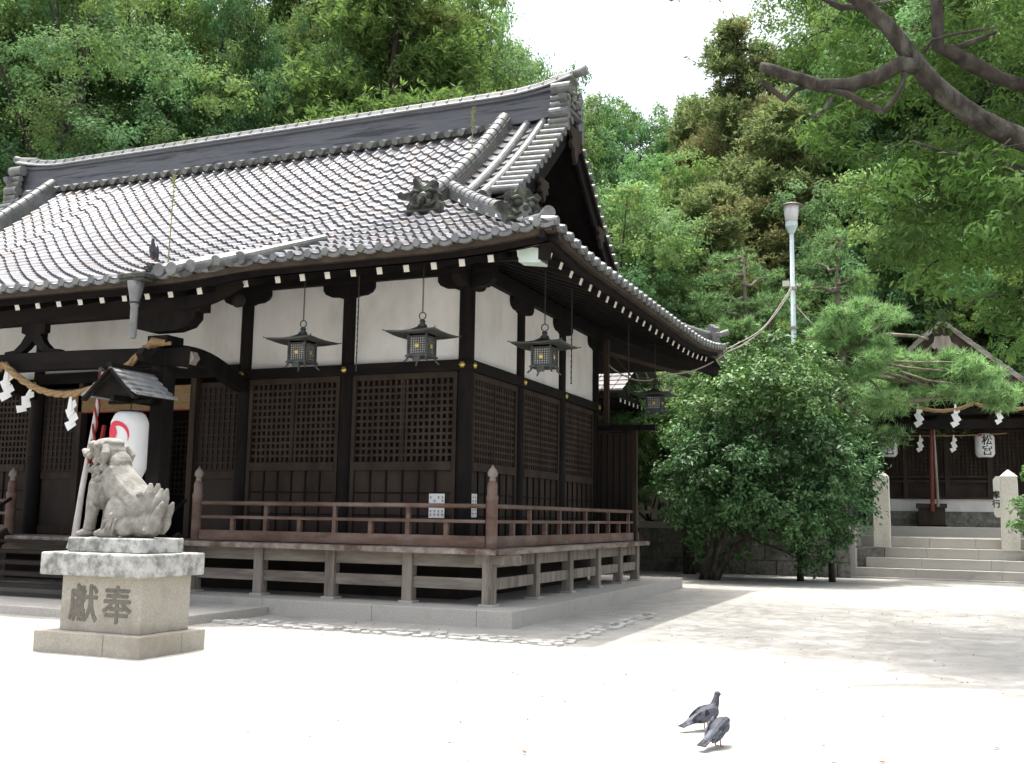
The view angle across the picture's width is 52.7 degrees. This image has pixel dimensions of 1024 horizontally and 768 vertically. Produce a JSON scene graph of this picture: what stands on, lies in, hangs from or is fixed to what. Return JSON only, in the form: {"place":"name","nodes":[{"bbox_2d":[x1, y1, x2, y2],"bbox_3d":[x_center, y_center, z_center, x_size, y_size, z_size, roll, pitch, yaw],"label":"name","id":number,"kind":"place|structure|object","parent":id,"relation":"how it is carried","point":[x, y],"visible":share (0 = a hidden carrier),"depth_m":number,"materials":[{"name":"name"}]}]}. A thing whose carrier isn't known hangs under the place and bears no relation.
{"place":"outdoors","nodes":[
{"label":"outdoors","id":0,"kind":"place"},
{"bbox_2d":[4,0,815,164],"label":"sky","id":1,"kind":"structure","parent":0,"point":[637,48],"materials":[{"name":"white"}]},
{"bbox_2d":[411,1,596,174],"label":"broadleaf tree","id":2,"kind":"object","parent":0,"point":[525,70],"visible":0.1,"depth_m":48.41,"materials":[{"name":"green plant"}]},
{"bbox_2d":[0,570,1023,767],"bbox_3d":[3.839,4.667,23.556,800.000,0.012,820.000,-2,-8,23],"label":"ground","id":3,"kind":"structure","parent":0,"point":[379,696],"depth_m":9.43,"materials":[{"name":"sand"}]},
{"bbox_2d":[5,4,123,138],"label":"broadleaf tree","id":4,"kind":"object","parent":3,"relation":"on","point":[41,109],"depth_m":53.01,"materials":[{"name":"green plant"}]},
{"bbox_2d":[0,0,177,200],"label":"broadleaf tree","id":5,"kind":"object","parent":3,"relation":"on","point":[110,20],"visible":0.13,"depth_m":38.99,"materials":[{"name":"green plant"}]},
{"bbox_2d":[1,5,192,118],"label":"broadleaf tree","id":6,"kind":"object","parent":3,"relation":"on","point":[126,21],"visible":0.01,"depth_m":55.25,"materials":[{"name":"green plant"}]},
{"bbox_2d":[33,551,204,659],"bbox_3d":[-4.427,2.487,11.768,1.510,1.135,1.060,-2,-8,23],"label":"stone pedestal","id":7,"kind":"object","parent":3,"relation":"on","point":[126,606],"visible":1,"depth_m":11.38,"materials":[{"name":"beige stone"}]},
{"bbox_2d":[67,438,183,553],"bbox_3d":[-4.459,1.274,11.946,1.284,1.314,0.660,-2,-8,23],"label":"lion statue","id":8,"kind":"object","parent":7,"relation":"on","point":[138,511],"visible":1,"depth_m":11.72,"materials":[{"name":"stone"}]},
{"bbox_2d":[0,0,263,204],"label":"broadleaf tree","id":9,"kind":"object","parent":3,"relation":"on","point":[81,135],"visible":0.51,"depth_m":35.56,"materials":[{"name":"green plant"}]},
{"bbox_2d":[13,0,279,157],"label":"broadleaf tree","id":10,"kind":"object","parent":3,"relation":"on","point":[183,24],"visible":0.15,"depth_m":42.01,"materials":[{"name":"green plant"}]},
{"bbox_2d":[107,0,308,147],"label":"broadleaf tree","id":11,"kind":"object","parent":3,"relation":"on","point":[227,24],"visible":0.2,"depth_m":42.03,"materials":[{"name":"green plant"}]},
{"bbox_2d":[236,0,418,129],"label":"broadleaf tree","id":12,"kind":"object","parent":3,"relation":"on","point":[308,10],"visible":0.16,"depth_m":42.93,"materials":[{"name":"green plant"}]},
{"bbox_2d":[0,65,729,629],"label":"shrine hall","id":13,"kind":"structure","parent":3,"relation":"on","point":[306,489],"depth_m":18.16,"materials":[{"name":"wood"}]},
{"bbox_2d":[36,388,78,533],"bbox_3d":[-8.740,1.485,20.045,0.950,2.800,0.075,-2,-8,23],"label":"sliding door","id":14,"kind":"structure","parent":13,"relation":"in","point":[58,444],"depth_m":20.04,"materials":[{"name":"brown wood"}]},
{"bbox_2d":[1,345,144,397],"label":"straw rope","id":15,"kind":"object","parent":13,"relation":"attached to","point":[23,380],"visible":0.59,"depth_m":16.71,"materials":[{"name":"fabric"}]},
{"bbox_2d":[0,371,13,401],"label":"zigzag paper","id":16,"kind":"object","parent":15,"relation":"hanging from","point":[7,387],"visible":1,"depth_m":17.18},
{"bbox_2d":[16,389,33,412],"bbox_3d":[-7.942,0.250,16.879,0.254,0.456,0.057,5,-8,-29],"label":"zigzag paper","id":17,"kind":"object","parent":15,"relation":"hanging from","point":[25,399],"visible":1,"depth_m":16.88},
{"bbox_2d":[64,396,77,430],"bbox_3d":[-7.058,0.453,16.564,0.262,0.597,0.070,-1,-8,14],"label":"zigzag paper","id":18,"kind":"object","parent":15,"relation":"hanging from","point":[72,416],"visible":1,"depth_m":16.56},
{"bbox_2d":[66,367,106,548],"bbox_3d":[-6.746,1.166,16.429,0.538,2.909,0.200,-2,-8,23],"label":"bell rope","id":19,"kind":"object","parent":13,"relation":"hanging from","point":[81,493],"visible":0.56,"depth_m":16.38,"materials":[{"name":"white fabric"}]},
{"bbox_2d":[81,362,177,405],"bbox_3d":[-5.682,0.031,15.639,1.030,0.555,1.150,-2,-8,23],"label":"lantern shelter","id":20,"kind":"object","parent":13,"relation":"attached to","point":[115,383],"visible":0.98,"depth_m":15.30,"materials":[{"name":"metal"}]},
{"bbox_2d":[109,404,148,477],"bbox_3d":[-5.725,0.862,15.459,0.546,1.160,0.553,-2,-8,23],"label":"paper lantern","id":21,"kind":"object","parent":20,"relation":"hanging from","point":[130,427],"visible":0.68,"depth_m":15.28,"materials":[{"name":"white"}]},
{"bbox_2d":[117,271,154,338],"bbox_3d":[-5.594,-1.155,15.331,0.520,0.970,0.260,-2,-8,23],"label":"rain funnel","id":22,"kind":"object","parent":13,"relation":"attached to","point":[135,282],"visible":1,"depth_m":15.27,"materials":[{"name":"metal"}]},
{"bbox_2d":[149,238,159,261],"bbox_3d":[-5.424,-2.023,15.713,0.143,0.315,0.417,1,-7,-4],"label":"pigeon","id":23,"kind":"object","parent":13,"relation":"on","point":[154,251],"visible":1,"depth_m":15.60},
{"bbox_2d":[145,337,171,349],"bbox_3d":[-5.486,-0.632,16.003,0.477,0.197,0.172,-2,-8,23],"label":"rope knot","id":24,"kind":"object","parent":13,"relation":"attached to","point":[152,342],"visible":0.97,"depth_m":15.96,"materials":[{"name":"fabric"}]},
{"bbox_2d":[167,175,177,261],"bbox_3d":[-5.575,-2.701,16.977,0.129,1.554,0.135,-2,-8,23],"label":"weed","id":25,"kind":"object","parent":13,"relation":"on","point":[174,182],"visible":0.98,"depth_m":17.00,"materials":[{"name":"green plant"}]},
{"bbox_2d":[194,382,237,529],"bbox_3d":[-5.306,1.356,18.621,0.950,2.800,0.075,-2,-8,23],"label":"sliding door","id":26,"kind":"structure","parent":13,"relation":"in","point":[218,403],"depth_m":18.63,"materials":[{"name":"brown wood"}]},
{"bbox_2d":[263,281,341,371],"bbox_3d":[-3.254,-0.984,16.151,0.877,1.534,0.877,-2,-8,23],"label":"hanging lantern","id":27,"kind":"object","parent":13,"relation":"hanging from","point":[302,345],"visible":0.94,"depth_m":15.98,"materials":[{"name":"grey metal"}]},
{"bbox_2d":[355,276,359,370],"bbox_3d":[-2.350,-0.965,15.769,0.032,1.562,0.028,-2,-8,23],"label":"hanging chain","id":28,"kind":"object","parent":13,"relation":"hanging from","point":[357,322],"visible":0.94,"depth_m":15.76,"materials":[{"name":"metal"}]},
{"bbox_2d":[382,263,460,365],"bbox_3d":[-1.325,-1.056,15.351,0.877,1.534,0.877,-2,-8,23],"label":"hanging lantern","id":29,"kind":"object","parent":13,"relation":"hanging from","point":[422,338],"visible":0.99,"depth_m":15.18,"materials":[{"name":"grey metal"}]},
{"bbox_2d":[428,494,444,517],"bbox_3d":[-1.216,1.963,16.675,0.280,0.390,0.015,-2,-8,23],"label":"notice sheet","id":30,"kind":"object","parent":13,"relation":"attached to","point":[436,512],"visible":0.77,"depth_m":16.67,"materials":[{"name":"white paper"}]},
{"bbox_2d":[470,106,475,146],"bbox_3d":[-0.753,-4.915,20.119,0.130,1.032,0.121,4,-8,-22],"label":"weed","id":31,"kind":"object","parent":13,"relation":"on","point":[472,117],"visible":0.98,"depth_m":20.13,"materials":[{"name":"green plant"}]},
{"bbox_2d":[471,494,476,516],"bbox_3d":[-0.615,1.972,16.785,0.015,0.380,0.200,-2,-8,23],"label":"notice sheet","id":32,"kind":"object","parent":13,"relation":"attached to","point":[473,501],"visible":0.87,"depth_m":16.78,"materials":[{"name":"white paper"}]},
{"bbox_2d":[519,245,547,266],"bbox_3d":[0.293,-1.832,14.395,0.352,0.379,0.297,-2,-8,23],"label":"box loudspeaker","id":33,"kind":"object","parent":13,"relation":"attached to","point":[528,256],"visible":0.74,"depth_m":14.29,"materials":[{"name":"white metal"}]},
{"bbox_2d":[507,271,580,375],"bbox_3d":[0.502,-0.939,15.749,0.877,1.602,0.877,-2,-8,23],"label":"hanging lantern","id":34,"kind":"object","parent":13,"relation":"hanging from","point":[544,349],"visible":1,"depth_m":15.57,"materials":[{"name":"grey metal"}]},
{"bbox_2d":[570,289,572,383],"bbox_3d":[0.970,-0.778,16.864,0.032,1.576,0.028,-2,-8,23],"label":"hanging chain","id":35,"kind":"object","parent":13,"relation":"hanging from","point":[571,335],"visible":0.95,"depth_m":16.86,"materials":[{"name":"metal"}]},
{"bbox_2d":[628,324,628,395],"bbox_3d":[2.239,-0.458,19.895,0.032,1.396,0.028,-2,-8,23],"label":"hanging chain","id":36,"kind":"object","parent":13,"relation":"hanging from","point":[628,359],"visible":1,"depth_m":19.89,"materials":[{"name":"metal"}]},
{"bbox_2d":[630,344,680,416],"bbox_3d":[3.005,-0.147,21.717,0.877,1.636,0.877,-2,-8,23],"label":"hanging lantern","id":37,"kind":"object","parent":13,"relation":"hanging from","point":[654,396],"visible":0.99,"depth_m":21.53,"materials":[{"name":"black metal"}]},
{"bbox_2d":[609,285,792,380],"bbox_3d":[6.037,-1.644,27.256,1.460,4.371,11.355,-4,-9,36],"label":"overhead cable","id":38,"kind":"object","parent":13,"relation":"attached to","point":[765,325],"visible":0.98,"depth_m":24.74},
{"bbox_2d":[254,0,513,126],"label":"cedar tree","id":39,"kind":"object","parent":3,"relation":"on","point":[443,64],"visible":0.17,"depth_m":41.74,"materials":[{"name":"green plant"}]},
{"bbox_2d":[212,612,656,646],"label":"cobble path","id":40,"kind":"structure","parent":3,"relation":"on","point":[589,633],"depth_m":13.78,"materials":[{"name":"stone"}]},
{"bbox_2d":[74,591,1023,764],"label":"leaf litter","id":41,"kind":"object","parent":3,"relation":"on","point":[524,751],"visible":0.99,"depth_m":9.86,"materials":[{"name":"plant"}]},
{"bbox_2d":[588,372,661,574],"bbox_3d":[-2.091,2.259,31.835,12.880,6.690,5.000,-2,-8,23],"label":"corridor","id":42,"kind":"object","parent":3,"relation":"on","point":[620,399],"visible":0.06,"depth_m":29.05,"materials":[{"name":"wood"}]},
{"bbox_2d":[593,169,741,435],"bbox_3d":[3.627,-0.391,37.163,8.512,14.488,7.871,-3,-8,26],"label":"broadleaf tree","id":43,"kind":"object","parent":3,"relation":"on","point":[629,243],"visible":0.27,"depth_m":35.45,"materials":[{"name":"green plant"}]},
{"bbox_2d":[601,351,762,573],"bbox_3d":[5.222,2.308,30.443,4.570,6.949,4.942,-4,-9,36],"label":"broadleaf tree","id":44,"kind":"object","parent":3,"relation":"on","point":[689,567],"visible":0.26,"depth_m":29.92,"materials":[{"name":"green plant"}]},
{"bbox_2d":[678,691,721,728],"bbox_3d":[1.415,2.443,7.731,0.375,0.275,0.129,4,-8,-24],"label":"pigeon","id":45,"kind":"object","parent":3,"relation":"on","point":[704,714],"visible":0.96,"depth_m":7.70,"materials":[{"name":"grey"}]},
{"bbox_2d":[627,178,783,509],"bbox_3d":[7.157,-0.440,37.802,7.650,14.813,9.430,-4,-9,32],"label":"broadleaf tree","id":46,"kind":"object","parent":3,"relation":"on","point":[719,199],"visible":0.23,"depth_m":37.37,"materials":[{"name":"green plant"}]},
{"bbox_2d":[696,716,729,746],"bbox_3d":[1.401,2.408,7.143,0.132,0.194,0.386,-5,-10,40],"label":"pigeon","id":47,"kind":"object","parent":3,"relation":"on","point":[717,729],"visible":1,"depth_m":7.11,"materials":[{"name":"grey"}]},
{"bbox_2d":[627,521,851,577],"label":"retaining wall","id":48,"kind":"structure","parent":3,"relation":"on","point":[663,550],"depth_m":30.54,"materials":[{"name":"stone"}]},
{"bbox_2d":[638,446,677,520],"bbox_3d":[4.535,3.106,31.915,3.070,2.400,2.421,-2,-8,23],"label":"shrub","id":49,"kind":"object","parent":48,"relation":"on","point":[642,499],"visible":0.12,"depth_m":31.77,"materials":[{"name":"green plant"}]},
{"bbox_2d":[638,485,796,521],"bbox_3d":[5.417,3.608,31.508,9.100,1.070,0.160,-2,-8,23],"label":"stone fence","id":50,"kind":"object","parent":48,"relation":"on","point":[654,512],"visible":0.06,"depth_m":31.85,"materials":[{"name":"stone"}]},
{"bbox_2d":[674,317,819,476],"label":"broadleaf tree","id":51,"kind":"object","parent":3,"relation":"on","point":[781,327],"visible":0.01,"depth_m":34.23,"materials":[{"name":"green plant"}]},
{"bbox_2d":[646,326,891,581],"bbox_3d":[6.633,1.838,27.279,6.288,6.843,5.275,-2,-8,23],"label":"camellia tree","id":52,"kind":"object","parent":3,"relation":"on","point":[748,491],"visible":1,"depth_m":26.32,"materials":[{"name":"green plant"}]},
{"bbox_2d":[648,525,1023,575],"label":"terrace","id":53,"kind":"structure","parent":3,"relation":"on","point":[865,540],"depth_m":30.97,"materials":[{"name":"stone"}]},
{"bbox_2d":[599,415,624,424],"bbox_3d":[3.255,1.754,33.457,2.402,5.394,2.162,-2,-8,23],"label":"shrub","id":54,"kind":"object","parent":53,"relation":"on","point":[600,417],"depth_m":33.67,"materials":[{"name":"green plant"}]},
{"bbox_2d":[641,383,687,520],"bbox_3d":[4.892,2.120,32.859,2.040,4.450,1.767,-2,-8,23],"label":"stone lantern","id":55,"kind":"object","parent":53,"relation":"on","point":[659,515],"visible":0.04,"depth_m":32.36,"materials":[{"name":"stone"}]},
{"bbox_2d":[629,272,752,464],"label":"broadleaf tree","id":56,"kind":"object","parent":53,"relation":"on","point":[682,294],"visible":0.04,"depth_m":34.78,"materials":[{"name":"green plant"}]},
{"bbox_2d":[672,246,812,433],"bbox_3d":[7.213,0.157,33.478,5.397,9.456,5.425,-5,-9,38],"label":"pine tree","id":57,"kind":"object","parent":53,"relation":"on","point":[729,276],"visible":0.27,"depth_m":33.66,"materials":[{"name":"green plant"}]},
{"bbox_2d":[779,202,802,458],"bbox_3d":[8.776,-0.693,32.186,0.740,10.252,0.732,-2,-8,23],"label":"street lamp","id":58,"kind":"object","parent":53,"relation":"on","point":[791,209],"visible":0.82,"depth_m":32.56,"materials":[{"name":"metal"}]},
{"bbox_2d":[710,287,875,521],"bbox_3d":[8.595,0.871,33.257,5.712,7.882,5.682,0,-7,9],"label":"pine tree","id":59,"kind":"object","parent":53,"relation":"on","point":[764,304],"visible":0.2,"depth_m":33.22,"materials":[{"name":"green plant"}]},
{"bbox_2d":[737,205,926,384],"bbox_3d":[11.573,0.365,37.773,7.209,13.090,8.068,7,-9,-38],"label":"broadleaf tree","id":60,"kind":"object","parent":53,"relation":"on","point":[801,321],"visible":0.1,"depth_m":36.84,"materials":[{"name":"green plant"}]},
{"bbox_2d":[766,223,940,453],"bbox_3d":[10.663,-0.147,33.475,5.538,10.243,5.567,7,-10,-40],"label":"pine tree","id":61,"kind":"object","parent":53,"relation":"on","point":[816,248],"visible":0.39,"depth_m":33.37,"materials":[{"name":"green plant"}]},
{"bbox_2d":[820,211,1023,438],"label":"broadleaf tree","id":62,"kind":"object","parent":53,"relation":"on","point":[920,320],"visible":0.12,"depth_m":34.07,"materials":[{"name":"green plant"}]},
{"bbox_2d":[844,311,1023,537],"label":"shrine","id":63,"kind":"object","parent":53,"relation":"on","point":[966,475],"visible":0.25,"depth_m":33.31,"materials":[{"name":"wood"}]},
{"bbox_2d":[916,503,946,526],"bbox_3d":[13.467,4.205,33.186,0.920,0.728,0.620,-2,-8,23],"label":"offering box","id":64,"kind":"object","parent":63,"relation":"on","point":[929,518],"visible":0.82,"depth_m":32.95,"materials":[{"name":"brown wood"}]},
{"bbox_2d":[841,402,1023,412],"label":"straw rope","id":65,"kind":"object","parent":63,"relation":"attached to","point":[953,409],"visible":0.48,"depth_m":32.36,"materials":[{"name":"fabric"}]},
{"bbox_2d":[914,404,923,426],"bbox_3d":[12.867,1.008,32.747,0.328,0.746,0.087,-4,-9,34],"label":"zigzag paper","id":66,"kind":"object","parent":65,"relation":"hanging from","point":[919,418],"visible":0.99,"depth_m":32.73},
{"bbox_2d":[950,404,960,427],"bbox_3d":[13.864,1.001,32.333,0.328,0.746,0.087,-1,-8,14],"label":"zigzag paper","id":67,"kind":"object","parent":65,"relation":"hanging from","point":[956,418],"visible":1,"depth_m":32.33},
{"bbox_2d":[995,410,1003,424],"bbox_3d":[15.003,0.940,31.854,0.276,0.628,0.074,1,-7,0],"label":"zigzag paper","id":68,"kind":"object","parent":65,"relation":"hanging from","point":[1000,417],"visible":0.57,"depth_m":31.85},
{"bbox_2d":[930,430,939,510],"bbox_3d":[13.441,2.728,32.984,0.125,2.652,0.278,8,-10,-44],"label":"bell rope","id":69,"kind":"object","parent":63,"relation":"hanging from","point":[932,494],"visible":1,"depth_m":32.94,"materials":[{"name":"red fabric"}]},
{"bbox_2d":[894,433,1006,435],"bbox_3d":[13.909,1.637,33.228,3.602,0.088,0.044,-2,-8,23],"label":"rope","id":70,"kind":"object","parent":63,"relation":"attached to","point":[956,435],"visible":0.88,"depth_m":33.05,"materials":[{"name":"fabric"}]},
{"bbox_2d":[878,435,897,457],"bbox_3d":[12.359,1.811,34.028,0.587,1.230,0.591,-2,-8,23],"label":"paper lantern","id":71,"kind":"object","parent":70,"relation":"hanging from","point":[892,453],"visible":0.36,"depth_m":33.76,"materials":[{"name":"white"}]},
{"bbox_2d":[916,435,923,451],"bbox_3d":[13.205,1.931,33.477,0.248,0.565,0.066,0,-7,5],"label":"zigzag paper","id":72,"kind":"object","parent":70,"relation":"hanging from","point":[920,445],"visible":1,"depth_m":33.47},
{"bbox_2d":[950,435,957,451],"bbox_3d":[14.128,1.912,33.092,0.248,0.565,0.066,0,-7,5],"label":"zigzag paper","id":73,"kind":"object","parent":70,"relation":"hanging from","point":[954,445],"visible":1,"depth_m":33.09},
{"bbox_2d":[974,432,994,458],"bbox_3d":[15.031,1.745,32.916,0.587,1.230,0.591,-2,-8,23],"label":"paper lantern","id":74,"kind":"object","parent":70,"relation":"hanging from","point":[984,445],"visible":0.99,"depth_m":32.66,"materials":[{"name":"white"}]},
{"bbox_2d":[913,244,1023,404],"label":"broadleaf tree","id":75,"kind":"object","parent":53,"relation":"on","point":[961,322],"visible":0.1,"depth_m":33.36,"materials":[{"name":"green plant"}]},
{"bbox_2d":[669,0,1023,369],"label":"overhanging tree","id":76,"kind":"object","parent":3,"relation":"on","point":[990,151],"visible":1,"depth_m":12.15,"materials":[{"name":"green plant"}]},
{"bbox_2d":[784,293,1023,535],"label":"pine tree","id":77,"kind":"object","parent":3,"relation":"on","point":[905,365],"visible":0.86,"depth_m":28.54,"materials":[{"name":"green plant"}]},
{"bbox_2d":[852,537,1023,583],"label":"stone steps","id":78,"kind":"structure","parent":3,"relation":"on","point":[958,559],"depth_m":29.37,"materials":[{"name":"stone"}]},
{"bbox_2d":[872,471,891,547],"bbox_3d":[10.910,3.679,30.538,0.470,2.276,0.470,-2,-8,23],"label":"gate post","id":79,"kind":"object","parent":78,"relation":"on","point":[882,536],"visible":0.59,"depth_m":30.30,"materials":[{"name":"beige stone"}]},
{"bbox_2d":[992,476,1000,516],"bbox_3d":[14.068,3.556,29.794,0.451,1.790,0.107,-2,-8,23],"label":"notice board","id":80,"kind":"object","parent":78,"relation":"on","point":[996,494],"visible":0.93,"depth_m":29.82,"materials":[{"name":"white wood"}]},
{"bbox_2d":[999,470,1020,550],"bbox_3d":[14.058,3.562,29.233,0.470,2.276,0.470,-2,-8,23],"label":"gate post","id":81,"kind":"object","parent":78,"relation":"on","point":[1008,488],"visible":0.88,"depth_m":29.04,"materials":[{"name":"beige stone"}]},
{"bbox_2d":[1004,494,1023,535],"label":"shrub","id":82,"kind":"object","parent":3,"relation":"on","point":[1019,525],"visible":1,"depth_m":25.14,"materials":[{"name":"green plant"}]},
{"bbox_2d":[1016,465,1023,481],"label":"shrub","id":83,"kind":"object","parent":3,"relation":"on","point":[1021,474],"visible":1,"depth_m":24.60,"materials":[{"name":"green plant"}]},
{"bbox_2d":[638,490,857,522],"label":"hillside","id":84,"kind":"structure","parent":0,"point":[854,509],"depth_m":53.57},
{"bbox_2d":[248,0,327,124],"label":"cedar tree","id":85,"kind":"object","parent":84,"relation":"on","point":[279,9],"visible":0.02,"depth_m":50.89,"materials":[{"name":"green plant"}]},
{"bbox_2d":[281,0,529,88],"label":"broadleaf tree","id":86,"kind":"object","parent":84,"relation":"on","point":[504,8],"visible":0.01,"depth_m":66.05,"materials":[{"name":"green plant"}]},
{"bbox_2d":[339,0,521,105],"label":"broadleaf tree","id":87,"kind":"object","parent":84,"relation":"on","point":[459,6],"visible":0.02,"depth_m":46.18,"materials":[{"name":"green plant"}]},
{"bbox_2d":[504,34,548,78],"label":"broadleaf tree","id":88,"kind":"object","parent":84,"relation":"on","point":[521,47],"depth_m":67.51,"materials":[{"name":"green plant"}]},
{"bbox_2d":[500,58,606,195],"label":"broadleaf tree","id":89,"kind":"object","parent":84,"relation":"on","point":[590,151],"depth_m":52.62,"materials":[{"name":"green plant"}]},
{"bbox_2d":[562,59,660,282],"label":"broadleaf tree","id":90,"kind":"object","parent":84,"relation":"on","point":[592,122],"visible":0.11,"depth_m":55.57,"materials":[{"name":"green plant"}]},
{"bbox_2d":[583,92,662,226],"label":"broadleaf tree","id":91,"kind":"object","parent":84,"relation":"on","point":[626,145],"visible":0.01,"depth_m":59.89,"materials":[{"name":"green plant"}]},
{"bbox_2d":[584,84,704,456],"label":"broadleaf tree","id":92,"kind":"object","parent":84,"relation":"on","point":[661,142],"visible":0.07,"depth_m":60.63,"materials":[{"name":"green plant"}]},
{"bbox_2d":[638,95,718,455],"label":"cedar tree","id":93,"kind":"object","parent":84,"relation":"on","point":[680,133],"visible":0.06,"depth_m":50.60,"materials":[{"name":"green plant"}]},
{"bbox_2d":[600,145,760,287],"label":"broadleaf tree","id":94,"kind":"object","parent":84,"relation":"on","point":[686,174],"visible":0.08,"depth_m":43.46,"materials":[{"name":"green plant"}]},
{"bbox_2d":[636,118,745,219],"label":"broadleaf tree","id":95,"kind":"object","parent":84,"relation":"on","point":[664,125],"visible":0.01,"depth_m":63.19,"materials":[{"name":"green plant"}]},
{"bbox_2d":[648,49,794,221],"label":"broadleaf tree","id":96,"kind":"object","parent":84,"relation":"on","point":[733,133],"depth_m":62.10,"materials":[{"name":"green plant"}]},
{"bbox_2d":[653,10,856,452],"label":"cedar tree","id":97,"kind":"object","parent":84,"relation":"on","point":[736,102],"visible":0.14,"depth_m":46.43,"materials":[{"name":"green plant"}]},
{"bbox_2d":[719,92,867,507],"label":"cedar tree","id":98,"kind":"object","parent":84,"relation":"on","point":[758,171],"visible":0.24,"depth_m":41.29,"materials":[{"name":"green plant"}]},
{"bbox_2d":[778,1,972,517],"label":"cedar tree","id":99,"kind":"object","parent":84,"relation":"on","point":[829,164],"depth_m":49.91,"materials":[{"name":"green plant"}]},
{"bbox_2d":[730,0,1023,203],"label":"broadleaf tree","id":100,"kind":"object","parent":84,"relation":"on","point":[783,23],"visible":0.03,"depth_m":47.43,"materials":[{"name":"green plant"}]},
{"bbox_2d":[758,150,1023,421],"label":"broadleaf tree","id":101,"kind":"object","parent":84,"relation":"on","point":[847,194],"visible":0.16,"depth_m":36.58,"materials":[{"name":"green plant"}]},
{"bbox_2d":[775,0,1009,252],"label":"broadleaf tree","id":102,"kind":"object","parent":84,"relation":"on","point":[816,17],"visible":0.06,"depth_m":43.15,"materials":[{"name":"green plant"}]},
{"bbox_2d":[786,6,1015,117],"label":"broadleaf tree","id":103,"kind":"object","parent":84,"relation":"on","point":[809,38],"depth_m":60.95,"materials":[{"name":"green plant"}]},
{"bbox_2d":[791,0,1023,344],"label":"broadleaf tree","id":104,"kind":"object","parent":84,"relation":"on","point":[917,16],"visible":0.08,"depth_m":39.37,"materials":[{"name":"green plant"}]},
{"bbox_2d":[853,0,1023,315],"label":"broadleaf tree","id":105,"kind":"object","parent":84,"relation":"on","point":[903,118],"visible":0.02,"depth_m":40.12,"materials":[{"name":"green plant"}]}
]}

